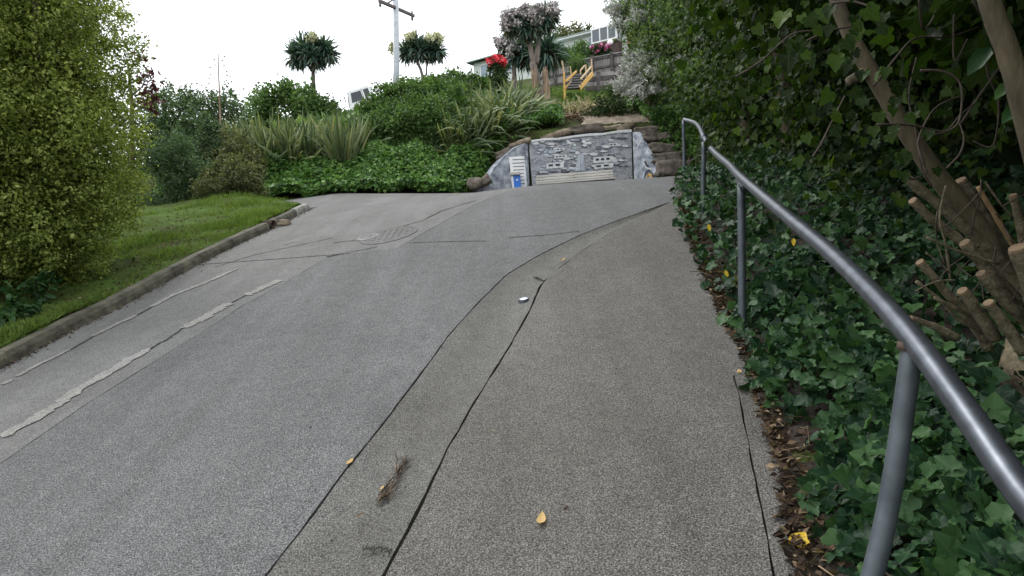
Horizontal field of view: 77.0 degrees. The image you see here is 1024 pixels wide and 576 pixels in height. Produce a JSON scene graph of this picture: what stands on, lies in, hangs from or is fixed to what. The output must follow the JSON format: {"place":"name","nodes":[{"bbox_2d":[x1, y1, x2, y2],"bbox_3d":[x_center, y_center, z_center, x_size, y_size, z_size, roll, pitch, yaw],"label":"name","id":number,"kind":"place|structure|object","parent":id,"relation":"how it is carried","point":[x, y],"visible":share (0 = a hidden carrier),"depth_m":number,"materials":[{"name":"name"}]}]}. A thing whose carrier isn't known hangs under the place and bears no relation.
{"place":"outdoors","nodes":[
{"label":"outdoors","id":0,"kind":"place"},
{"bbox_2d":[0,189,300,348],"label":"verge","id":1,"kind":"structure","parent":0,"point":[124,274],"depth_m":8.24,"materials":[{"name":"green plant"}]},
{"bbox_2d":[0,288,47,327],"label":"seedling","id":2,"kind":"object","parent":1,"relation":"on","point":[28,310],"visible":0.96,"depth_m":6.27,"materials":[{"name":"green plant"}]},
{"bbox_2d":[0,133,47,293],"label":"laurel","id":3,"kind":"object","parent":1,"relation":"on","point":[31,280],"visible":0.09,"depth_m":6.86,"materials":[{"name":"green plant"}]},
{"bbox_2d":[0,270,65,304],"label":"seedling","id":4,"kind":"object","parent":1,"relation":"on","point":[43,279],"visible":0.86,"depth_m":6.70,"materials":[{"name":"green plant"}]},
{"bbox_2d":[0,0,167,297],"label":"pittosporum","id":5,"kind":"object","parent":1,"relation":"on","point":[56,98],"visible":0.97,"depth_m":6.93,"materials":[{"name":"green plant"}]},
{"bbox_2d":[283,193,387,208],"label":"side street","id":6,"kind":"structure","parent":0,"point":[320,200],"depth_m":13.86,"materials":[{"name":"asphalt"}]},
{"bbox_2d":[0,177,678,575],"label":"road","id":7,"kind":"structure","parent":0,"point":[184,459],"depth_m":3.82,"materials":[{"name":"grey asphalt"}]},
{"bbox_2d":[0,255,333,463],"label":"road lane","id":8,"kind":"structure","parent":7,"relation":"attached to","point":[27,395],"depth_m":5.53,"materials":[{"name":"grey asphalt"}]},
{"bbox_2d":[15,349,69,375],"bbox_3d":[-3.841,0.607,5.274,0.087,0.146,0.487,-2,2,9],"label":"pale patch","id":9,"kind":"object","parent":8,"relation":"on","point":[38,364],"visible":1,"depth_m":5.26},
{"bbox_2d":[0,348,149,436],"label":"pale patch","id":10,"kind":"object","parent":8,"relation":"on","point":[67,396],"visible":1,"depth_m":4.45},
{"bbox_2d":[1,208,312,371],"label":"gutter grit","id":11,"kind":"object","parent":8,"relation":"on","point":[119,308],"visible":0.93,"depth_m":6.48,"materials":[{"name":"brown soil"}]},
{"bbox_2d":[149,271,229,306],"bbox_3d":[-3.443,-0.002,6.906,0.158,0.343,0.988,-1,2,27],"label":"pale patch","id":12,"kind":"object","parent":8,"relation":"on","point":[181,291],"visible":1,"depth_m":6.87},
{"bbox_2d":[180,303,232,327],"bbox_3d":[-2.780,0.245,5.885,0.195,0.186,0.565,-2,2,19],"label":"pale patch","id":13,"kind":"object","parent":8,"relation":"on","point":[209,314],"visible":1,"depth_m":5.85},
{"bbox_2d":[243,280,281,294],"bbox_3d":[-2.513,-0.007,6.485,0.198,0.141,0.393,-1,2,36],"label":"pale patch","id":14,"kind":"object","parent":8,"relation":"on","point":[262,287],"visible":1,"depth_m":6.48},
{"bbox_2d":[200,186,527,264],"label":"road lane","id":15,"kind":"structure","parent":7,"relation":"attached to","point":[347,222],"depth_m":8.72,"materials":[{"name":"grey asphalt"}]},
{"bbox_2d":[360,226,417,244],"bbox_3d":[-1.469,-0.632,7.698,0.690,0.254,0.690,-2,2,0],"label":"manhole cover","id":16,"kind":"object","parent":15,"relation":"on","point":[391,235],"visible":0.99,"depth_m":7.62,"materials":[{"name":"metal"}]},
{"bbox_2d":[466,177,482,189],"bbox_3d":[-0.891,-2.517,15.535,0.404,0.317,0.354,-14,1,4],"label":"rock","id":17,"kind":"object","parent":15,"relation":"on","point":[475,183],"visible":1,"depth_m":15.39,"materials":[{"name":"stone"}]},
{"bbox_2d":[81,0,616,163],"label":"sky","id":18,"kind":"structure","parent":0,"point":[189,34],"materials":[{"name":"white"}]},
{"bbox_2d":[510,171,520,187],"bbox_3d":[0.086,-2.477,15.005,0.258,0.448,0.280,-2,2,0],"label":"blue box","id":19,"kind":"object","parent":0,"point":[516,179],"visible":0.8,"depth_m":14.93,"materials":[{"name":"paint"}]},
{"bbox_2d":[102,39,1023,575],"bbox_3d":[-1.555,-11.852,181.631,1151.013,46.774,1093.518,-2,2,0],"label":"ground","id":20,"kind":"structure","parent":0,"point":[534,133],"depth_m":15.22,"materials":[{"name":"soil"}]},
{"bbox_2d":[0,351,8,368],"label":"kerb","id":21,"kind":"structure","parent":20,"relation":"on","point":[3,359],"depth_m":5.33,"materials":[{"name":"concrete"}]},
{"bbox_2d":[0,268,174,363],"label":"kerb","id":22,"kind":"structure","parent":20,"relation":"on","point":[15,351],"depth_m":6.22,"materials":[{"name":"concrete"}]},
{"bbox_2d":[127,49,165,206],"bbox_3d":[-7.624,-3.072,13.432,0.854,3.824,0.435,-2,2,0],"label":"red leaved tree","id":23,"kind":"object","parent":20,"relation":"on","point":[154,88],"visible":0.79,"depth_m":13.36,"materials":[{"name":"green plant"}]},
{"bbox_2d":[128,126,213,205],"bbox_3d":[-7.077,-2.360,13.408,1.948,2.094,1.629,-2,2,0],"label":"grey green bush","id":24,"kind":"object","parent":20,"relation":"on","point":[173,171],"visible":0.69,"depth_m":13.17,"materials":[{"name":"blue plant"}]},
{"bbox_2d":[98,74,262,169],"bbox_3d":[-10.113,-4.599,18.830,5.637,3.229,3.035,-2,2,0],"label":"scrub","id":25,"kind":"object","parent":20,"relation":"on","point":[190,104],"visible":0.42,"depth_m":18.54,"materials":[{"name":"green plant"}]},
{"bbox_2d":[149,110,229,190],"bbox_3d":[-7.430,-3.055,15.300,1.963,2.416,1.999,-1,2,32],"label":"feathery bush","id":26,"kind":"object","parent":20,"relation":"on","point":[207,126],"visible":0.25,"depth_m":15.14,"materials":[{"name":"green plant"}]},
{"bbox_2d":[205,52,229,125],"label":"flower stalk","id":27,"kind":"object","parent":20,"relation":"on","point":[220,104],"visible":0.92,"depth_m":17.43,"materials":[{"name":"brown plant"}]},
{"bbox_2d":[166,223,269,276],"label":"kerb","id":28,"kind":"structure","parent":20,"relation":"on","point":[183,265],"depth_m":8.34,"materials":[{"name":"concrete"}]},
{"bbox_2d":[175,119,269,186],"bbox_3d":[-7.039,-2.927,15.342,2.594,1.953,1.581,-2,2,0],"label":"brown bush","id":29,"kind":"object","parent":20,"relation":"on","point":[233,145],"visible":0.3,"depth_m":15.14,"materials":[{"name":"green plant"}]},
{"bbox_2d":[187,147,274,197],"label":"brown bush","id":30,"kind":"object","parent":20,"relation":"on","point":[229,175],"visible":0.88,"depth_m":12.72,"materials":[{"name":"green plant"}]},
{"bbox_2d":[222,117,288,161],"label":"flax","id":31,"kind":"object","parent":20,"relation":"on","point":[267,146],"visible":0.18,"depth_m":15.79,"materials":[{"name":"plant"}]},
{"bbox_2d":[232,107,290,140],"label":"flax","id":32,"kind":"object","parent":20,"relation":"on","point":[256,127],"visible":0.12,"depth_m":17.45,"materials":[{"name":"plant"}]},
{"bbox_2d":[235,114,317,156],"bbox_3d":[-5.923,-3.755,16.414,2.310,1.461,1.751,-2,2,14],"label":"flax","id":33,"kind":"object","parent":20,"relation":"on","point":[262,137],"visible":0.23,"depth_m":16.07,"materials":[{"name":"plant"}]},
{"bbox_2d":[221,69,341,128],"bbox_3d":[-8.951,-6.455,24.882,5.103,3.662,3.065,-2,2,0],"label":"round bush","id":34,"kind":"object","parent":20,"relation":"on","point":[266,100],"visible":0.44,"depth_m":24.34,"materials":[{"name":"green plant"}]},
{"bbox_2d":[269,209,296,226],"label":"kerb","id":35,"kind":"structure","parent":20,"relation":"on","point":[290,214],"depth_m":10.51,"materials":[{"name":"concrete"}]},
{"bbox_2d":[251,116,318,167],"bbox_3d":[-5.641,-3.637,16.177,2.144,1.267,2.215,-2,2,18],"label":"flax","id":36,"kind":"object","parent":20,"relation":"on","point":[298,146],"visible":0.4,"depth_m":15.85,"materials":[{"name":"plant"}]},
{"bbox_2d":[263,111,325,136],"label":"flax","id":37,"kind":"object","parent":20,"relation":"on","point":[295,122],"visible":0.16,"depth_m":17.82,"materials":[{"name":"plant"}]},
{"bbox_2d":[292,203,309,214],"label":"kerb","id":38,"kind":"structure","parent":20,"relation":"on","point":[303,208],"depth_m":11.32,"materials":[{"name":"concrete"}]},
{"bbox_2d":[264,116,345,159],"bbox_3d":[-5.164,-3.743,16.407,2.182,1.298,1.991,-1,2,26],"label":"flax","id":39,"kind":"object","parent":20,"relation":"on","point":[307,150],"visible":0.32,"depth_m":15.93,"materials":[{"name":"plant"}]},
{"bbox_2d":[278,26,343,97],"bbox_3d":[-7.997,-8.231,25.773,2.743,4.564,1.862,-2,2,0],"label":"cabbage tree","id":40,"kind":"object","parent":20,"relation":"on","point":[312,52],"visible":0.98,"depth_m":25.50,"materials":[{"name":"green plant"}]},
{"bbox_2d":[122,76,510,178],"bbox_3d":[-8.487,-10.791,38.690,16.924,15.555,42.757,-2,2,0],"label":"bank undergrowth","id":41,"kind":"object","parent":20,"relation":"on","point":[316,117],"visible":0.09,"depth_m":20.60,"materials":[{"name":"green plant"}]},
{"bbox_2d":[136,99,519,204],"bbox_3d":[-3.989,-3.717,16.339,10.112,3.753,4.347,-3,2,-18],"label":"ivy cover","id":42,"kind":"object","parent":20,"relation":"on","point":[450,170],"visible":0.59,"depth_m":15.63,"materials":[{"name":"green plant"}]},
{"bbox_2d":[292,115,366,153],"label":"flax","id":43,"kind":"object","parent":20,"relation":"on","point":[346,131],"visible":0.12,"depth_m":16.15,"materials":[{"name":"plant"}]},
{"bbox_2d":[296,109,370,166],"bbox_3d":[-4.447,-3.721,15.872,1.942,1.496,1.948,-2,2,0],"label":"flax","id":44,"kind":"object","parent":20,"relation":"on","point":[336,142],"visible":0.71,"depth_m":15.82,"materials":[{"name":"plant"}]},
{"bbox_2d":[325,112,392,142],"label":"flax","id":45,"kind":"object","parent":20,"relation":"on","point":[368,127],"visible":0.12,"depth_m":16.66,"materials":[{"name":"plant"}]},
{"bbox_2d":[343,85,377,109],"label":"truck","id":46,"kind":"object","parent":20,"relation":"on","point":[355,95],"visible":0.15,"depth_m":41.70,"materials":[{"name":"white paint"}]},
{"bbox_2d":[355,92,413,137],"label":"shrub","id":47,"kind":"object","parent":20,"relation":"on","point":[381,102],"visible":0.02,"depth_m":18.29,"materials":[{"name":"green plant"}]},
{"bbox_2d":[353,74,423,122],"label":"shrub","id":48,"kind":"object","parent":20,"relation":"on","point":[389,89],"visible":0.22,"depth_m":19.07,"materials":[{"name":"green plant"}]},
{"bbox_2d":[378,0,414,83],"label":"utility pole","id":49,"kind":"object","parent":20,"relation":"on","point":[396,11],"visible":0.9,"depth_m":29.57,"materials":[{"name":"concrete"}]},
{"bbox_2d":[356,86,472,153],"bbox_3d":[-2.598,-4.366,17.403,3.541,2.250,2.095,-2,2,0],"label":"shrub","id":50,"kind":"object","parent":20,"relation":"on","point":[421,117],"visible":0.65,"depth_m":17.11,"materials":[{"name":"green plant"}]},
{"bbox_2d":[387,29,450,80],"bbox_3d":[-4.473,-10.911,31.697,3.184,3.812,1.943,-2,2,0],"label":"cabbage tree","id":51,"kind":"object","parent":20,"relation":"on","point":[426,49],"visible":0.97,"depth_m":31.45,"materials":[{"name":"green plant"}]},
{"bbox_2d":[386,70,476,109],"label":"shrub","id":52,"kind":"object","parent":20,"relation":"on","point":[427,82],"visible":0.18,"depth_m":19.54,"materials":[{"name":"green plant"}]},
{"bbox_2d":[428,66,487,91],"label":"shrub","id":53,"kind":"object","parent":20,"relation":"on","point":[482,80],"visible":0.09,"depth_m":28.64,"materials":[{"name":"green plant"}]},
{"bbox_2d":[438,78,485,117],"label":"shrub","id":54,"kind":"object","parent":20,"relation":"on","point":[457,92],"visible":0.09,"depth_m":18.47,"materials":[{"name":"green plant"}]},
{"bbox_2d":[267,204,664,575],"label":"channel","id":55,"kind":"object","parent":20,"relation":"on","point":[426,423],"visible":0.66,"depth_m":3.17,"materials":[{"name":"concrete"}]},
{"bbox_2d":[376,449,415,503],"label":"twig litter","id":56,"kind":"object","parent":55,"relation":"on","point":[386,487],"visible":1,"depth_m":2.85,"materials":[{"name":"brown plant"}]},
{"bbox_2d":[533,266,560,279],"bbox_3d":[0.298,-0.131,5.514,0.228,0.119,0.273,-3,2,-24],"label":"mortar patch","id":57,"kind":"object","parent":55,"relation":"on","point":[547,272],"visible":1,"depth_m":5.51,"materials":[{"name":"concrete"}]},
{"bbox_2d":[428,103,508,152],"bbox_3d":[-1.317,-4.031,16.997,2.603,1.492,2.453,-4,2,-37],"label":"flax","id":58,"kind":"object","parent":20,"relation":"on","point":[463,132],"visible":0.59,"depth_m":16.68,"materials":[{"name":"plant"}]},
{"bbox_2d":[434,85,532,145],"bbox_3d":[-0.676,-4.317,17.573,2.766,1.950,3.071,-2,2,0],"label":"flax","id":59,"kind":"object","parent":20,"relation":"on","point":[477,127],"visible":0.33,"depth_m":16.89,"materials":[{"name":"plant"}]},
{"bbox_2d":[456,93,536,141],"bbox_3d":[-0.402,-4.167,17.232,2.367,2.019,2.514,-3,2,-11],"label":"flax","id":60,"kind":"object","parent":20,"relation":"on","point":[516,127],"visible":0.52,"depth_m":16.91,"materials":[{"name":"plant"}]},
{"bbox_2d":[484,54,513,100],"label":"rhododendron","id":61,"kind":"object","parent":20,"relation":"on","point":[498,65],"visible":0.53,"depth_m":21.66,"materials":[{"name":"red plant"}]},
{"bbox_2d":[452,78,552,131],"bbox_3d":[-0.224,-4.885,17.930,3.049,1.813,2.847,-3,2,-15],"label":"flax","id":62,"kind":"object","parent":20,"relation":"on","point":[523,106],"visible":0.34,"depth_m":17.57,"materials":[{"name":"plant"}]},
{"bbox_2d":[492,32,534,92],"bbox_3d":[0.303,-9.256,26.824,2.222,2.930,1.786,-2,2,12],"label":"cabbage tree","id":63,"kind":"object","parent":20,"relation":"on","point":[512,52],"visible":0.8,"depth_m":26.46,"materials":[{"name":"green plant"}]},
{"bbox_2d":[484,70,545,101],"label":"flax","id":64,"kind":"object","parent":20,"relation":"on","point":[519,87],"visible":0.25,"depth_m":20.66,"materials":[{"name":"plant"}]},
{"bbox_2d":[466,43,564,80],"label":"house","id":65,"kind":"structure","parent":20,"relation":"on","point":[479,65],"depth_m":47.12,"materials":[{"name":"grey metal"}]},
{"bbox_2d":[509,156,526,187],"bbox_3d":[0.155,-2.678,15.276,0.411,0.866,0.056,-2,2,0],"label":"notice board","id":66,"kind":"object","parent":20,"relation":"on","point":[517,163],"visible":0.63,"depth_m":15.25,"materials":[{"name":"white paint"}]},
{"bbox_2d":[508,137,530,147],"bbox_3d":[0.190,-3.737,16.810,0.689,0.182,0.482,-17,-1,10],"label":"rock","id":67,"kind":"object","parent":20,"relation":"on","point":[527,140],"visible":0.62,"depth_m":16.60,"materials":[{"name":"stone"}]},
{"bbox_2d":[480,102,565,132],"bbox_3d":[0.200,-4.911,18.845,2.724,2.219,3.752,-2,2,0],"label":"ivy cover","id":68,"kind":"object","parent":20,"relation":"on","point":[553,113],"visible":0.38,"depth_m":17.23,"materials":[{"name":"green plant"}]},
{"bbox_2d":[489,80,556,106],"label":"flax","id":69,"kind":"object","parent":20,"relation":"on","point":[516,96],"visible":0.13,"depth_m":18.64,"materials":[{"name":"plant"}]},
{"bbox_2d":[495,0,565,100],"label":"cabbage tree","id":70,"kind":"object","parent":20,"relation":"on","point":[527,23],"visible":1,"depth_m":23.38,"materials":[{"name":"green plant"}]},
{"bbox_2d":[542,67,549,99],"bbox_3d":[1.226,-7.291,23.501,0.300,1.583,0.255,-3,2,-26],"label":"post","id":71,"kind":"object","parent":20,"relation":"on","point":[546,87],"visible":0.69,"depth_m":23.42,"materials":[{"name":"wood"}]},
{"bbox_2d":[523,31,569,94],"bbox_3d":[1.387,-8.866,25.794,2.121,3.073,2.058,-2,2,0],"label":"cabbage tree","id":72,"kind":"object","parent":20,"relation":"on","point":[551,58],"visible":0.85,"depth_m":25.59,"materials":[{"name":"green plant"}]},
{"bbox_2d":[539,128,572,138],"bbox_3d":[1.124,-3.977,16.901,0.929,0.182,0.645,-13,1,2],"label":"rock","id":73,"kind":"object","parent":20,"relation":"on","point":[562,133],"visible":0.66,"depth_m":16.63,"materials":[{"name":"stone"}]},
{"bbox_2d":[472,129,667,191],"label":"mural wall","id":74,"kind":"structure","parent":20,"relation":"on","point":[612,150],"depth_m":16.64,"materials":[{"name":"white paint"}]},
{"bbox_2d":[551,20,593,37],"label":"tree","id":75,"kind":"object","parent":20,"relation":"on","point":[566,30],"visible":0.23,"depth_m":58.91,"materials":[{"name":"green plant"}]},
{"bbox_2d":[536,170,615,184],"bbox_3d":[1.522,-2.612,15.544,1.883,0.466,0.636,-2,2,4],"label":"bench","id":76,"kind":"object","parent":20,"relation":"on","point":[574,179],"visible":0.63,"depth_m":15.72,"materials":[{"name":"white paint"}]},
{"bbox_2d":[564,51,590,74],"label":"shrub","id":77,"kind":"object","parent":20,"relation":"on","point":[575,66],"visible":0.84,"depth_m":28.09,"materials":[{"name":"green plant"}]},
{"bbox_2d":[565,36,592,71],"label":"shrub","id":78,"kind":"object","parent":20,"relation":"on","point":[580,46],"visible":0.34,"depth_m":39.03,"materials":[{"name":"green plant"}]},
{"bbox_2d":[549,104,615,127],"bbox_3d":[2.064,-5.056,18.763,2.662,1.605,2.899,-2,2,0],"label":"palm debris","id":79,"kind":"object","parent":20,"relation":"on","point":[580,116],"visible":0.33,"depth_m":17.97,"materials":[{"name":"brown plant"}]},
{"bbox_2d":[541,93,623,113],"bbox_3d":[2.286,-5.759,20.656,2.863,1.820,3.928,-2,2,0],"label":"palm debris","id":80,"kind":"object","parent":20,"relation":"on","point":[586,103],"visible":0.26,"depth_m":20.72,"materials":[{"name":"plant"}]},
{"bbox_2d":[537,51,628,86],"bbox_3d":[3.583,-10.670,32.257,5.601,1.857,0.220,-1,2,31],"label":"fence","id":81,"kind":"object","parent":20,"relation":"on","point":[557,79],"visible":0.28,"depth_m":31.87,"materials":[{"name":"wood"}]},
{"bbox_2d":[566,123,604,135],"bbox_3d":[1.930,-4.146,16.986,1.072,0.223,0.798,-5,2,-4],"label":"rock","id":82,"kind":"object","parent":20,"relation":"on","point":[578,129],"visible":0.64,"depth_m":16.67,"materials":[{"name":"stone"}]},
{"bbox_2d":[586,41,612,71],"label":"rhododendron","id":83,"kind":"object","parent":20,"relation":"on","point":[600,49],"visible":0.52,"depth_m":37.50,"materials":[{"name":"pink plant"}]},
{"bbox_2d":[584,66,625,90],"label":"retaining wall","id":84,"kind":"structure","parent":20,"relation":"on","point":[604,78],"depth_m":28.10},
{"bbox_2d":[554,25,665,63],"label":"house","id":85,"kind":"structure","parent":20,"relation":"on","point":[601,34],"depth_m":44.25,"materials":[{"name":"grey metal"}]},
{"bbox_2d":[591,25,616,43],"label":"sunroom window","id":86,"kind":"structure","parent":85,"relation":"in","point":[600,34],"depth_m":44.06,"materials":[{"name":"white paint"}]},
{"bbox_2d":[509,80,714,111],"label":"hillside grass","id":87,"kind":"structure","parent":20,"relation":"on","point":[560,92],"depth_m":26.09,"materials":[{"name":"plant"}]},
{"bbox_2d":[579,71,698,117],"bbox_3d":[3.948,-5.310,18.239,4.075,1.998,2.121,-2,2,0],"label":"shrub","id":88,"kind":"object","parent":20,"relation":"on","point":[620,107],"visible":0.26,"depth_m":18.04,"materials":[{"name":"green plant"}]},
{"bbox_2d":[642,132,672,142],"bbox_3d":[3.695,-3.854,16.599,0.818,0.270,0.573,-3,2,-8],"label":"rock","id":89,"kind":"object","parent":20,"relation":"on","point":[649,137],"visible":0.69,"depth_m":16.38,"materials":[{"name":"stone"}]},
{"bbox_2d":[633,125,659,132],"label":"rock","id":90,"kind":"object","parent":89,"relation":"on","point":[643,129],"visible":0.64,"depth_m":16.58,"materials":[{"name":"stone"}]},
{"bbox_2d":[646,142,679,153],"bbox_3d":[3.818,-3.519,16.426,0.886,0.296,0.610,3,1,-11],"label":"rock","id":91,"kind":"object","parent":20,"relation":"on","point":[657,147],"visible":0.6,"depth_m":16.16,"materials":[{"name":"stone"}]},
{"bbox_2d":[602,0,730,120],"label":"white flowering tree","id":92,"kind":"object","parent":20,"relation":"on","point":[652,21],"visible":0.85,"depth_m":15.53,"materials":[{"name":"green plant"}]},
{"bbox_2d":[651,151,686,163],"bbox_3d":[3.937,-3.271,16.208,0.895,0.252,0.620,-5,1,10],"label":"rock","id":93,"kind":"object","parent":20,"relation":"on","point":[666,155],"visible":0.53,"depth_m":15.96,"materials":[{"name":"stone"}]},
{"bbox_2d":[653,158,692,177],"bbox_3d":[3.997,-2.942,15.914,0.987,0.434,0.666,-2,2,3],"label":"rock","id":94,"kind":"object","parent":20,"relation":"on","point":[669,167],"visible":0.69,"depth_m":15.64,"materials":[{"name":"stone"}]},
{"bbox_2d":[688,32,819,165],"bbox_3d":[5.527,-4.341,13.885,3.516,4.468,2.762,-2,2,14],"label":"shrub","id":95,"kind":"object","parent":20,"relation":"on","point":[726,151],"visible":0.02,"depth_m":13.67,"materials":[{"name":"green plant"}]},
{"bbox_2d":[624,79,892,157],"bbox_3d":[6.422,-5.059,17.628,5.927,3.649,7.971,-2,2,0],"label":"ivy cover","id":96,"kind":"object","parent":20,"relation":"on","point":[659,112],"visible":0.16,"depth_m":16.54,"materials":[{"name":"green plant"}]},
{"bbox_2d":[735,374,800,575],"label":"footpath edge","id":97,"kind":"object","parent":20,"relation":"on","point":[759,448],"visible":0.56,"depth_m":2.48,"materials":[{"name":"concrete"}]},
{"bbox_2d":[663,0,1023,242],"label":"ivy hedge","id":98,"kind":"object","parent":20,"relation":"on","point":[793,114],"visible":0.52,"depth_m":5.89,"materials":[{"name":"green plant"}]},
{"bbox_2d":[673,0,1023,331],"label":"overhanging tree","id":99,"kind":"object","parent":20,"relation":"on","point":[993,49],"visible":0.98,"depth_m":2.64,"materials":[{"name":"green plant"}]},
{"bbox_2d":[678,167,1023,575],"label":"soil strip","id":100,"kind":"object","parent":20,"relation":"on","point":[824,407],"visible":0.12,"depth_m":3.10,"materials":[{"name":"brown soil"}]},
{"bbox_2d":[675,192,860,575],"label":"dry litter","id":101,"kind":"object","parent":100,"relation":"on","point":[774,432],"visible":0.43,"depth_m":2.55,"materials":[{"name":"brown plant"}]},
{"bbox_2d":[788,532,809,547],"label":"fallen leaf","id":102,"kind":"object","parent":101,"relation":"on","point":[803,534],"visible":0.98,"depth_m":2.12,"materials":[{"name":"plant"}]},
{"bbox_2d":[669,121,1023,575],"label":"ivy","id":103,"kind":"object","parent":100,"relation":"on","point":[958,516],"visible":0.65,"depth_m":2.94,"materials":[{"name":"green plant"}]},
{"bbox_2d":[902,174,1023,397],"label":"pruned shrub","id":104,"kind":"object","parent":100,"relation":"on","point":[1007,296],"visible":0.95,"depth_m":2.38,"materials":[{"name":"brown plant"}]},
{"bbox_2d":[681,0,1023,197],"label":"shrub thicket","id":105,"kind":"object","parent":20,"relation":"on","point":[1010,154],"visible":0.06,"depth_m":5.75,"materials":[{"name":"green plant"}]},
{"bbox_2d":[682,118,1023,575],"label":"handrail","id":106,"kind":"object","parent":20,"relation":"on","point":[998,459],"visible":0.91,"depth_m":1.41,"materials":[{"name":"metal"}]},
{"bbox_2d":[561,59,593,100],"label":"steps","id":107,"kind":"structure","parent":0,"point":[578,81],"depth_m":25.68,"materials":[{"name":"yellow paint"}]},
{"bbox_2d":[386,175,771,575],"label":"footpath","id":108,"kind":"structure","parent":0,"point":[614,420],"depth_m":2.89,"materials":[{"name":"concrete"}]},
{"bbox_2d":[579,107,653,123],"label":"path","id":109,"kind":"structure","parent":0,"point":[630,117],"depth_m":17.40,"materials":[{"name":"soil"}]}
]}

